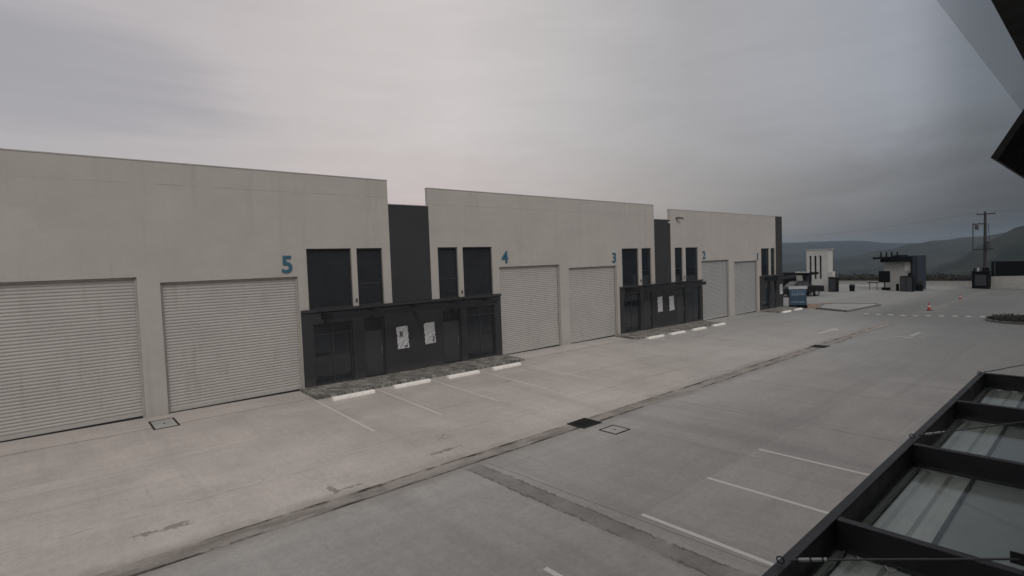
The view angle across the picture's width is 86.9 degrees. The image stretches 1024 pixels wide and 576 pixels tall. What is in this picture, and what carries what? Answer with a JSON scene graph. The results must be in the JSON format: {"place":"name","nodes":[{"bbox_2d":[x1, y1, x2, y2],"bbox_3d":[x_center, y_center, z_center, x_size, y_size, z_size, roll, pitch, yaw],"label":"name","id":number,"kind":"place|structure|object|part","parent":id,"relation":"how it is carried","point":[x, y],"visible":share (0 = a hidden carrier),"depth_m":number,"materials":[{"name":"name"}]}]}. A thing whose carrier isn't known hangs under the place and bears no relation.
{"place":"outdoors","nodes":[
{"label":"outdoors","id":0,"kind":"place"},
{"bbox_2d":[0,284,1023,575],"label":"yard ground","id":1,"kind":"structure","parent":0,"point":[94,500],"depth_m":13.04,"materials":[{"name":"concrete"}]},
{"bbox_2d":[148,417,179,429],"bbox_3d":[-10.428,4.088,16.205,0.670,0.097,1.020,-5,4,-42],"label":"access cover","id":2,"kind":"object","parent":1,"relation":"on","point":[163,423],"visible":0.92,"depth_m":16.19,"materials":[{"name":"grey concrete"}]},
{"bbox_2d":[0,148,391,442],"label":"warehouse block","id":3,"kind":"structure","parent":1,"relation":"on","point":[132,289],"depth_m":16.99,"materials":[{"name":"concrete"}]},
{"bbox_2d":[306,248,352,309],"bbox_3d":[-6.994,-0.366,20.700,1.756,2.274,0.080,-5,4,-42],"label":"window","id":4,"kind":"structure","parent":3,"relation":"in","point":[328,270],"depth_m":20.69,"materials":[{"name":"black glass"}]},
{"bbox_2d":[356,248,383,305],"bbox_3d":[-5.755,-0.464,21.800,1.116,2.274,0.080,-5,4,-42],"label":"window","id":5,"kind":"structure","parent":3,"relation":"in","point":[369,260],"depth_m":21.81,"materials":[{"name":"black glass"}]},
{"bbox_2d":[316,401,374,431],"bbox_3d":[-5.330,3.972,16.970,0.070,0.131,4.350,-4,4,-41],"label":"parking line","id":6,"kind":"object","parent":1,"relation":"on","point":[346,416],"visible":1,"depth_m":16.70,"materials":[{"name":"paint"}]},
{"bbox_2d":[331,389,374,400],"bbox_3d":[-5.590,3.777,19.110,1.560,0.132,0.217,-4,3,-42],"label":"wheel stop","id":7,"kind":"object","parent":1,"relation":"on","point":[352,395],"visible":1,"depth_m":19.01,"materials":[{"name":"white paint"}]},
{"bbox_2d":[301,204,502,387],"bbox_3d":[-10.132,0.355,29.731,9.630,7.970,18.110,-5,4,-42],"label":"entrance bay","id":8,"kind":"object","parent":1,"relation":"on","point":[344,349],"visible":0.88,"depth_m":22.68,"materials":[{"name":"metal"}]},
{"bbox_2d":[313,321,353,384],"bbox_3d":[-6.860,2.468,20.771,1.556,2.302,0.080,-5,4,-42],"label":"window","id":9,"kind":"structure","parent":8,"relation":"in","point":[333,342],"depth_m":20.76,"materials":[{"name":"black glass"}]},
{"bbox_2d":[363,316,385,377],"bbox_3d":[-5.576,2.370,21.881,0.916,2.384,0.144,-5,4,-42],"label":"door","id":10,"kind":"structure","parent":8,"relation":"in","point":[374,341],"depth_m":21.88,"materials":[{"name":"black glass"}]},
{"bbox_2d":[396,326,409,348],"bbox_3d":[-4.556,2.061,22.611,0.593,0.952,0.042,-5,4,-42],"label":"notice sheet","id":11,"kind":"object","parent":8,"relation":"attached to","point":[402,337],"visible":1,"depth_m":22.61,"materials":[{"name":"white paper"}]},
{"bbox_2d":[321,291,497,318],"bbox_3d":[-3.924,0.579,22.471,7.760,0.631,1.084,-5,4,-42],"label":"glass canopy","id":12,"kind":"object","parent":8,"relation":"attached to","point":[373,311],"visible":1,"depth_m":21.78,"materials":[{"name":"black metal"}]},
{"bbox_2d":[424,322,435,344],"bbox_3d":[-3.566,1.968,23.489,0.582,0.958,0.041,-5,4,-42],"label":"notice sheet","id":13,"kind":"object","parent":8,"relation":"attached to","point":[429,331],"visible":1,"depth_m":23.50,"materials":[{"name":"white paper"}]},
{"bbox_2d":[442,308,461,363],"bbox_3d":[-2.739,2.166,24.401,0.996,2.425,0.144,-5,4,-42],"label":"door","id":14,"kind":"structure","parent":8,"relation":"in","point":[451,317],"depth_m":24.40,"materials":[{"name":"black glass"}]},
{"bbox_2d":[466,305,494,359],"bbox_3d":[-1.507,2.052,25.523,1.696,2.433,0.080,-5,4,-42],"label":"window","id":15,"kind":"structure","parent":8,"relation":"in","point":[480,319],"depth_m":25.53,"materials":[{"name":"black glass"}]},
{"bbox_2d":[376,389,442,414],"bbox_3d":[-3.612,3.860,18.495,0.070,0.131,4.350,-4,4,-41],"label":"parking line","id":16,"kind":"object","parent":1,"relation":"on","point":[410,402],"visible":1,"depth_m":18.28,"materials":[{"name":"paint"}]},
{"bbox_2d":[393,379,430,388],"bbox_3d":[-3.825,3.660,20.718,1.560,0.132,0.217,-4,3,-42],"label":"wheel stop","id":17,"kind":"object","parent":1,"relation":"on","point":[408,384],"visible":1,"depth_m":20.62,"materials":[{"name":"white paint"}]},
{"bbox_2d":[300,354,524,399],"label":"paved walkway","id":18,"kind":"structure","parent":1,"relation":"on","point":[345,387],"depth_m":21.72,"materials":[{"name":"grey concrete"}]},
{"bbox_2d":[446,370,479,378],"bbox_3d":[-2.002,3.548,22.230,1.560,0.132,0.217,-4,3,-42],"label":"wheel stop","id":19,"kind":"object","parent":1,"relation":"on","point":[452,376],"visible":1,"depth_m":22.11,"materials":[{"name":"white paint"}]},
{"bbox_2d":[432,380,497,400],"bbox_3d":[-1.877,3.749,20.002,0.065,0.129,4.300,-4,4,-41],"label":"parking line","id":20,"kind":"object","parent":1,"relation":"on","point":[465,390],"visible":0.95,"depth_m":19.75,"materials":[{"name":"paint"}]},
{"bbox_2d":[92,324,891,575],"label":"gutter","id":21,"kind":"object","parent":1,"relation":"on","point":[145,565],"visible":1,"depth_m":11.58,"materials":[{"name":"concrete"}]},
{"bbox_2d":[491,362,520,370],"bbox_3d":[-0.248,3.435,23.761,1.560,0.132,0.217,-4,3,-42],"label":"wheel stop","id":22,"kind":"object","parent":1,"relation":"on","point":[506,366],"visible":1,"depth_m":23.63,"materials":[{"name":"white paint"}]},
{"bbox_2d":[480,371,547,388],"bbox_3d":[-0.092,3.633,21.587,0.065,0.129,4.300,-4,4,-41],"label":"parking line","id":23,"kind":"object","parent":1,"relation":"on","point":[515,380],"visible":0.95,"depth_m":21.32,"materials":[{"name":"paint"}]},
{"bbox_2d":[424,188,654,354],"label":"warehouse block","id":24,"kind":"structure","parent":1,"relation":"on","point":[555,271],"depth_m":28.25,"materials":[{"name":"concrete"}]},
{"bbox_2d":[438,247,457,298],"bbox_3d":[-2.918,-0.688,24.319,1.076,2.274,0.080,-5,4,-42],"label":"window","id":25,"kind":"structure","parent":24,"relation":"in","point":[447,256],"depth_m":24.34,"materials":[{"name":"black glass"}]},
{"bbox_2d":[462,247,491,296],"bbox_3d":[-1.656,-0.787,25.439,1.736,2.274,0.080,-5,4,-42],"label":"window","id":26,"kind":"structure","parent":24,"relation":"in","point":[477,271],"depth_m":25.46,"materials":[{"name":"black glass"}]},
{"bbox_2d":[622,248,637,286],"bbox_3d":[7.212,-1.273,33.316,1.676,2.316,0.080,-5,4,-42],"label":"window","id":27,"kind":"structure","parent":24,"relation":"in","point":[629,263],"depth_m":33.37,"materials":[{"name":"black glass"}]},
{"bbox_2d":[641,248,650,284],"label":"window","id":28,"kind":"structure","parent":24,"relation":"in","point":[646,274],"depth_m":34.50,"materials":[{"name":"black glass"}]},
{"bbox_2d":[543,567,562,575],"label":"parking line","id":29,"kind":"object","parent":1,"relation":"on","point":[550,571],"visible":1,"depth_m":8.22,"materials":[{"name":"paint"}]},
{"bbox_2d":[521,363,589,378],"bbox_3d":[1.678,3.517,23.159,0.065,0.129,4.300,-4,4,-41],"label":"parking line","id":30,"kind":"object","parent":1,"relation":"on","point":[557,371],"visible":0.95,"depth_m":22.97,"materials":[{"name":"paint"}]},
{"bbox_2d":[567,418,601,428],"bbox_3d":[2.126,4.004,15.871,0.800,0.090,0.680,-5,4,-42],"label":"drain grate","id":31,"kind":"object","parent":1,"relation":"on","point":[584,422],"visible":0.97,"depth_m":15.87,"materials":[{"name":"black metal"}]},
{"bbox_2d":[599,425,630,434],"bbox_3d":[2.871,3.987,15.128,0.670,0.068,0.620,-5,4,-42],"label":"access cover","id":32,"kind":"object","parent":1,"relation":"on","point":[614,429],"visible":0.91,"depth_m":15.11,"materials":[{"name":"grey concrete"}]},
{"bbox_2d":[646,334,663,338],"bbox_3d":[8.407,2.857,31.674,1.560,0.132,0.217,-4,3,-42],"label":"wheel stop","id":33,"kind":"object","parent":1,"relation":"on","point":[656,336],"visible":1,"depth_m":31.54,"materials":[{"name":"white paint"}]},
{"bbox_2d":[620,219,702,333],"bbox_3d":[4.106,-0.707,42.373,9.650,7.850,18.110,-5,4,-42],"label":"entrance bay","id":34,"kind":"object","parent":1,"relation":"on","point":[639,311],"visible":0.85,"depth_m":35.40,"materials":[{"name":"metal"}]},
{"bbox_2d":[624,293,639,332],"bbox_3d":[7.375,1.513,33.411,1.676,2.355,0.080,-5,4,-42],"label":"window","id":35,"kind":"structure","parent":34,"relation":"in","point":[631,301],"depth_m":33.47,"materials":[{"name":"black glass"}]},
{"bbox_2d":[644,291,651,328],"bbox_3d":[8.622,1.438,34.489,0.936,2.398,0.144,-5,4,-42],"label":"door","id":36,"kind":"structure","parent":34,"relation":"in","point":[647,295],"depth_m":34.52,"materials":[{"name":"black glass"}]},
{"bbox_2d":[657,296,662,311],"bbox_3d":[9.659,1.065,35.237,0.596,1.007,0.035,-5,4,-42],"label":"notice sheet","id":37,"kind":"object","parent":34,"relation":"attached to","point":[660,304],"visible":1,"depth_m":35.25,"materials":[{"name":"white paper"}]},
{"bbox_2d":[625,276,705,291],"bbox_3d":[10.087,-0.360,34.912,7.680,0.681,1.084,-5,4,-42],"label":"glass canopy","id":38,"kind":"object","parent":34,"relation":"attached to","point":[663,286],"visible":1,"depth_m":34.12,"materials":[{"name":"black metal"}]},
{"bbox_2d":[669,296,674,310],"bbox_3d":[10.693,1.006,36.155,0.626,1.001,0.033,-5,4,-42],"label":"notice sheet","id":39,"kind":"object","parent":34,"relation":"attached to","point":[671,302],"visible":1,"depth_m":36.13,"materials":[{"name":"white paper"}]},
{"bbox_2d":[677,288,684,323],"bbox_3d":[11.541,1.228,37.082,0.996,2.439,0.144,-5,4,-42],"label":"door","id":40,"kind":"structure","parent":34,"relation":"in","point":[680,291],"depth_m":37.11,"materials":[{"name":"black glass"}]},
{"bbox_2d":[688,286,699,321],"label":"window","id":41,"kind":"structure","parent":34,"relation":"in","point":[693,292],"depth_m":38.27,"materials":[{"name":"black glass"}]},
{"bbox_2d":[614,321,720,339],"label":"paved walkway","id":42,"kind":"structure","parent":1,"relation":"on","point":[637,335],"depth_m":34.05,"materials":[{"name":"grey concrete"}]},
{"bbox_2d":[669,330,685,334],"bbox_3d":[10.160,2.745,33.191,1.560,0.132,0.217,-4,3,-42],"label":"wheel stop","id":43,"kind":"object","parent":1,"relation":"on","point":[677,332],"visible":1,"depth_m":33.02,"materials":[{"name":"white paint"}]},
{"bbox_2d":[691,327,705,330],"bbox_3d":[12.057,2.622,34.875,1.560,0.132,0.217,-4,3,-42],"label":"wheel stop","id":44,"kind":"object","parent":1,"relation":"on","point":[699,328],"visible":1,"depth_m":34.66,"materials":[{"name":"white paint"}]},
{"bbox_2d":[641,513,774,565],"bbox_3d":[4.042,4.218,8.164,0.100,0.001,4.930,-5,4,-42],"label":"parking line","id":45,"kind":"object","parent":1,"relation":"on","point":[713,541],"visible":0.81,"depth_m":9.00,"materials":[{"name":"paint"}]},
{"bbox_2d":[712,323,725,326],"bbox_3d":[14.050,2.485,36.752,1.560,0.132,0.217,-4,3,-42],"label":"wheel stop","id":46,"kind":"object","parent":1,"relation":"on","point":[718,324],"visible":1,"depth_m":36.62,"materials":[{"name":"white paint"}]},
{"bbox_2d":[667,209,775,320],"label":"warehouse block","id":47,"kind":"structure","parent":1,"relation":"on","point":[729,258],"depth_m":41.22,"materials":[{"name":"concrete"}]},
{"bbox_2d":[675,248,681,281],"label":"window","id":48,"kind":"structure","parent":47,"relation":"in","point":[678,253],"depth_m":37.03,"materials":[{"name":"black glass"}]},
{"bbox_2d":[685,247,696,280],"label":"window","id":49,"kind":"structure","parent":47,"relation":"in","point":[691,252],"depth_m":38.16,"materials":[{"name":"black glass"}]},
{"bbox_2d":[761,248,767,275],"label":"window","id":50,"kind":"structure","parent":47,"relation":"in","point":[764,251],"depth_m":45.99,"materials":[{"name":"black glass"}]},
{"bbox_2d":[771,248,773,274],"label":"window","id":51,"kind":"structure","parent":47,"relation":"in","point":[772,249],"depth_m":47.04,"materials":[{"name":"black glass"}]},
{"bbox_2d":[707,477,828,513],"bbox_3d":[5.835,4.101,9.756,0.100,0.001,4.930,-5,4,-42],"label":"parking line","id":52,"kind":"object","parent":1,"relation":"on","point":[788,501],"visible":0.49,"depth_m":10.60,"materials":[{"name":"paint"}]},
{"bbox_2d":[759,216,783,309],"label":"entrance bay","id":53,"kind":"object","parent":1,"relation":"on","point":[771,296],"visible":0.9,"depth_m":47.22,"materials":[{"name":"metal"}]},
{"bbox_2d":[762,281,768,308],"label":"window","id":54,"kind":"structure","parent":53,"relation":"in","point":[765,284],"depth_m":46.03,"materials":[{"name":"black glass"}]},
{"bbox_2d":[772,280,775,307],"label":"door","id":55,"kind":"structure","parent":53,"relation":"in","point":[773,281],"depth_m":47.05,"materials":[{"name":"black glass"}]},
{"bbox_2d":[765,271,795,279],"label":"glass canopy","id":56,"kind":"object","parent":53,"relation":"attached to","point":[779,277],"visible":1,"depth_m":45.69,"materials":[{"name":"black metal"}]},
{"bbox_2d":[779,284,782,293],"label":"notice sheet","id":57,"kind":"object","parent":53,"relation":"attached to","point":[781,288],"visible":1,"depth_m":47.83,"materials":[{"name":"white paper"}]},
{"bbox_2d":[760,306,801,312],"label":"paved walkway","id":58,"kind":"structure","parent":1,"relation":"on","point":[780,309],"depth_m":45.62,"materials":[{"name":"grey concrete"}]},
{"bbox_2d":[782,272,818,295],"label":"guard shelter","id":59,"kind":"object","parent":1,"relation":"on","point":[803,276],"visible":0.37,"depth_m":63.00,"materials":[{"name":"black metal"}]},
{"bbox_2d":[783,281,824,296],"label":"pickup truck","id":60,"kind":"object","parent":1,"relation":"on","point":[816,290],"visible":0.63,"depth_m":60.33,"materials":[{"name":"black paint"}]},
{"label":"side window","id":61,"kind":"part","parent":60,"relation":"part of","materials":[{"name":"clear glass"}]},
{"bbox_2d":[788,303,830,308],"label":"soil patch","id":62,"kind":"object","parent":1,"relation":"on","point":[814,306],"visible":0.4,"depth_m":48.90,"materials":[{"name":"brown soil"}]},
{"bbox_2d":[788,286,806,307],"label":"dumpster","id":63,"kind":"object","parent":62,"relation":"on","point":[797,296],"visible":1,"depth_m":47.61,"materials":[{"name":"blue metal"}]},
{"bbox_2d":[758,449,869,475],"bbox_3d":[7.687,3.980,11.400,0.100,0.001,4.930,-5,4,-42],"label":"parking line","id":64,"kind":"object","parent":1,"relation":"on","point":[815,462],"visible":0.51,"depth_m":12.28,"materials":[{"name":"paint"}]},
{"bbox_2d":[810,345,828,347],"bbox_3d":[16.108,3.092,28.301,0.800,0.090,0.700,-5,4,-42],"label":"drain grate","id":65,"kind":"object","parent":1,"relation":"on","point":[820,346],"visible":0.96,"depth_m":28.26,"materials":[{"name":"black metal"}]},
{"bbox_2d":[805,248,834,290],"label":"entrance tower","id":66,"kind":"structure","parent":1,"relation":"on","point":[820,261],"depth_m":69.76,"materials":[{"name":"white paint"}]},
{"bbox_2d":[818,328,838,333],"bbox_3d":[19.800,2.681,33.838,3.300,0.038,0.840,-5,4,-42],"label":"road arrow","id":67,"kind":"object","parent":1,"relation":"on","point":[829,330],"visible":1,"depth_m":33.98,"materials":[{"name":"paint"}]},
{"bbox_2d":[828,277,838,291],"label":"utility cabinet","id":68,"kind":"object","parent":1,"relation":"on","point":[833,284],"visible":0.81,"depth_m":67.11,"materials":[{"name":"grey metal"}]},
{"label":"door","id":69,"kind":"part","parent":68,"relation":"part of","materials":[{"name":"grey metal"}]},
{"bbox_2d":[816,303,880,311],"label":"traffic island kerb","id":70,"kind":"structure","parent":1,"relation":"on","point":[831,309],"depth_m":46.34,"materials":[{"name":"concrete"}]},
{"bbox_2d":[821,303,875,309],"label":"traffic island","id":71,"kind":"structure","parent":70,"relation":"on","point":[843,306],"depth_m":47.84,"materials":[{"name":"concrete"}]},
{"bbox_2d":[849,284,854,290],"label":"litter bin","id":72,"kind":"object","parent":1,"relation":"on","point":[851,287],"visible":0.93,"depth_m":67.06,"materials":[{"name":"black plastic"}]},
{"bbox_2d":[879,271,890,289],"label":"display board","id":73,"kind":"object","parent":1,"relation":"on","point":[884,276],"visible":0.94,"depth_m":67.87,"materials":[{"name":"black metal"}]},
{"bbox_2d":[873,252,925,290],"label":"guard booth","id":74,"kind":"object","parent":1,"relation":"on","point":[897,266],"visible":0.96,"depth_m":68.29,"materials":[{"name":"beige paint"}]},
{"bbox_2d":[905,262,909,270],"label":"window","id":75,"kind":"structure","parent":74,"relation":"in","point":[907,264],"depth_m":67.65,"materials":[{"name":"white glass"}]},
{"bbox_2d":[839,281,971,285],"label":"wall","id":76,"kind":"structure","parent":1,"relation":"on","point":[955,283],"depth_m":76.26,"materials":[{"name":"concrete"}]},
{"bbox_2d":[900,273,914,291],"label":"reception cabinet","id":77,"kind":"object","parent":1,"relation":"on","point":[907,283],"visible":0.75,"depth_m":65.35,"materials":[{"name":"black metal"}]},
{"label":"door","id":78,"kind":"part","parent":77,"relation":"part of","materials":[{"name":"grey metal"}]},
{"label":"door","id":79,"kind":"part","parent":77,"relation":"part of","materials":[{"name":"grey metal"}]},
{"bbox_2d":[904,332,921,337],"bbox_3d":[23.114,2.725,31.165,3.300,0.034,0.840,-5,4,-42],"label":"road arrow","id":80,"kind":"object","parent":1,"relation":"on","point":[912,335],"visible":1,"depth_m":31.07,"materials":[{"name":"paint"}]},
{"bbox_2d":[917,281,922,290],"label":"planter","id":81,"kind":"object","parent":1,"relation":"on","point":[919,286],"visible":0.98,"depth_m":66.00,"materials":[{"name":"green plant"}]},
{"bbox_2d":[971,267,991,288],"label":"generator cabinet","id":82,"kind":"object","parent":1,"relation":"on","point":[980,279],"visible":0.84,"depth_m":69.08,"materials":[{"name":"black metal"}]},
{"bbox_2d":[985,317,1023,324],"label":"planted island kerb","id":83,"kind":"structure","parent":1,"relation":"on","point":[1005,322],"depth_m":35.08,"materials":[{"name":"concrete"}]},
{"bbox_2d":[991,0,1023,59],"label":"building","id":84,"kind":"structure","parent":1,"relation":"on","point":[1011,13],"depth_m":3.27,"materials":[{"name":"concrete"}]},
{"bbox_2d":[762,364,1023,575],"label":"glass canopy","id":85,"kind":"object","parent":84,"relation":"attached to","point":[899,511],"visible":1,"depth_m":3.90,"materials":[{"name":"black metal"}]},
{"bbox_2d":[991,109,1023,178],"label":"open sash","id":86,"kind":"object","parent":84,"relation":"attached to","point":[1008,153],"visible":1,"depth_m":3.85,"materials":[{"name":"black metal"}]},
{"bbox_2d":[991,261,1023,288],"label":"panel wall","id":87,"kind":"structure","parent":1,"relation":"on","point":[1007,274],"depth_m":68.20,"materials":[{"name":"concrete"}]},
{"bbox_2d":[0,0,1023,242],"label":"sky","id":88,"kind":"structure","parent":0,"point":[825,117],"materials":[{"name":"grey"}]},
{"bbox_2d":[782,226,1023,279],"bbox_3d":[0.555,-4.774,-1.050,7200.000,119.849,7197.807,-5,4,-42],"label":"hills","id":89,"kind":"structure","parent":0,"point":[957,256],"depth_m":964.29,"materials":[{"name":"green plant"}]},
{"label":"planted island","id":90,"kind":"structure","parent":0,"visible":0},
{"bbox_2d":[986,313,1023,321],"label":"ground cover","id":91,"kind":"object","parent":90,"relation":"on","point":[1012,317],"visible":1,"depth_m":36.43,"materials":[{"name":"green plant"}]},
{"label":"bank","id":92,"kind":"structure","parent":0,"visible":0},
{"bbox_2d":[835,272,990,285],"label":"roadside shrubs","id":93,"kind":"object","parent":92,"relation":"on","point":[932,277],"visible":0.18,"depth_m":81.46,"materials":[{"name":"green plant"}]},
{"bbox_2d":[972,211,995,267],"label":"utility pole","id":94,"kind":"object","parent":92,"relation":"on","point":[986,244],"visible":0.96,"depth_m":76.35,"materials":[{"name":"grey metal"}]}
]}

